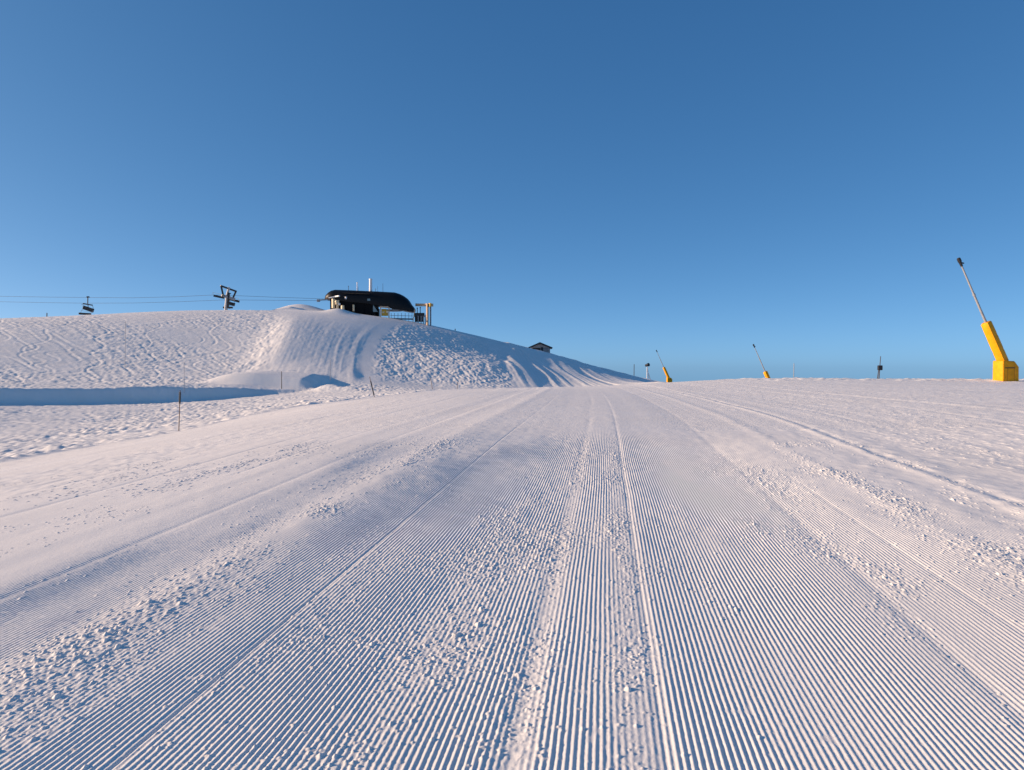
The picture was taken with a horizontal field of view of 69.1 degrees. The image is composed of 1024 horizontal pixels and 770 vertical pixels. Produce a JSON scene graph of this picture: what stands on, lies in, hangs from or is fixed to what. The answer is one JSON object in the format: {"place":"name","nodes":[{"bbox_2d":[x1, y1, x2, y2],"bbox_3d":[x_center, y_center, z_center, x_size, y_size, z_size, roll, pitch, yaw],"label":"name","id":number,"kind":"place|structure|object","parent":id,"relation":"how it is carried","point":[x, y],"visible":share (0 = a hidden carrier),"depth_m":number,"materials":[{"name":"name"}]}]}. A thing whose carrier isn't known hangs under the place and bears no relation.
{"place":"outdoors","nodes":[
{"label":"outdoors","id":0,"kind":"place"},
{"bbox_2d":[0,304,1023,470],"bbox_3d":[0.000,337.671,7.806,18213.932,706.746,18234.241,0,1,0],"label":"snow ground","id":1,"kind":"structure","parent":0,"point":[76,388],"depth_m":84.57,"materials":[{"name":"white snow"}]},
{"bbox_2d":[178,390,180,430],"bbox_3d":[-17.002,1.518,38.045,0.174,2.508,0.099,0,1,0],"label":"marker pole","id":2,"kind":"object","parent":1,"relation":"on","point":[179,407],"visible":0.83,"depth_m":38.02,"materials":[{"name":"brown wood"}]},
{"bbox_2d":[213,285,239,309],"bbox_3d":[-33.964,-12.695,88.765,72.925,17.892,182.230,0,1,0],"label":"lift tower","id":3,"kind":"structure","parent":1,"relation":"on","point":[227,297],"depth_m":177.25,"materials":[{"name":"grey metal"}]},
{"bbox_2d":[5,295,316,298],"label":"haul rope","id":4,"kind":"object","parent":3,"relation":"attached to","point":[149,297],"visible":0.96,"depth_m":179.12,"materials":[{"name":"metal"}]},
{"bbox_2d":[79,296,93,314],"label":"lift chair","id":5,"kind":"object","parent":4,"relation":"hanging from","point":[91,310],"visible":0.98,"depth_m":182.34,"materials":[{"name":"black metal"}]},
{"bbox_2d":[33,300,329,302],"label":"haul rope","id":6,"kind":"object","parent":3,"relation":"attached to","point":[211,300],"visible":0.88,"depth_m":180.99,"materials":[{"name":"metal"}]},
{"bbox_2d":[223,293,234,308],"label":"lift chair","id":7,"kind":"object","parent":6,"relation":"hanging from","point":[231,303],"visible":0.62,"depth_m":180.18,"materials":[{"name":"black metal"}]},
{"bbox_2d":[317,279,415,319],"bbox_3d":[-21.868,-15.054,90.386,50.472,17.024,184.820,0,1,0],"label":"chairlift station","id":8,"kind":"object","parent":1,"relation":"on","point":[370,302],"visible":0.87,"depth_m":176.89,"materials":[{"name":"black metal"}]},
{"bbox_2d":[380,306,389,317],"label":"control stand","id":9,"kind":"object","parent":1,"relation":"on","point":[384,312],"visible":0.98,"depth_m":176.19,"materials":[{"name":"grey paint"}]},
{"bbox_2d":[413,307,425,323],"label":"lift barrier","id":10,"kind":"object","parent":1,"relation":"on","point":[420,316],"visible":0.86,"depth_m":177.41,"materials":[{"name":"black metal"}]},
{"bbox_2d":[415,303,432,325],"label":"gallows frame","id":11,"kind":"object","parent":1,"relation":"on","point":[427,305],"visible":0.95,"depth_m":176.20,"materials":[{"name":"grey paint"}]},
{"bbox_2d":[528,342,552,352],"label":"ski hut","id":12,"kind":"object","parent":1,"relation":"on","point":[542,347],"visible":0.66,"depth_m":193.77,"materials":[{"name":"grey paint"}]},
{"bbox_2d":[645,363,649,378],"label":"fan gun","id":13,"kind":"object","parent":1,"relation":"on","point":[647,364],"visible":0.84,"depth_m":211.88,"materials":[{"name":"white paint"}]},
{"bbox_2d":[656,350,671,381],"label":"snow lance","id":14,"kind":"object","parent":1,"relation":"on","point":[668,379],"visible":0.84,"depth_m":203.75,"materials":[{"name":"yellow metal"}]},
{"bbox_2d":[753,344,769,377],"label":"snow lance","id":15,"kind":"object","parent":1,"relation":"on","point":[766,374],"visible":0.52,"depth_m":128.88,"materials":[{"name":"yellow metal"}]},
{"bbox_2d":[877,356,882,378],"bbox_3d":[30.000,-1.225,60.861,0.603,2.268,0.308,0,1,-13],"label":"sensor post","id":16,"kind":"object","parent":1,"relation":"on","point":[879,367],"visible":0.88,"depth_m":60.80,"materials":[{"name":"black plastic"}]},
{"bbox_2d":[957,257,1018,380],"bbox_3d":[35.074,-4.552,54.811,4.471,9.696,1.064,0,1,-7],"label":"snow lance","id":17,"kind":"object","parent":1,"relation":"on","point":[1005,368],"visible":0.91,"depth_m":54.74,"materials":[{"name":"yellow plastic"}]},
{"bbox_2d":[0,0,1023,381],"label":"sky","id":18,"kind":"structure","parent":0,"point":[608,184],"materials":[{"name":"blue"}]}
]}

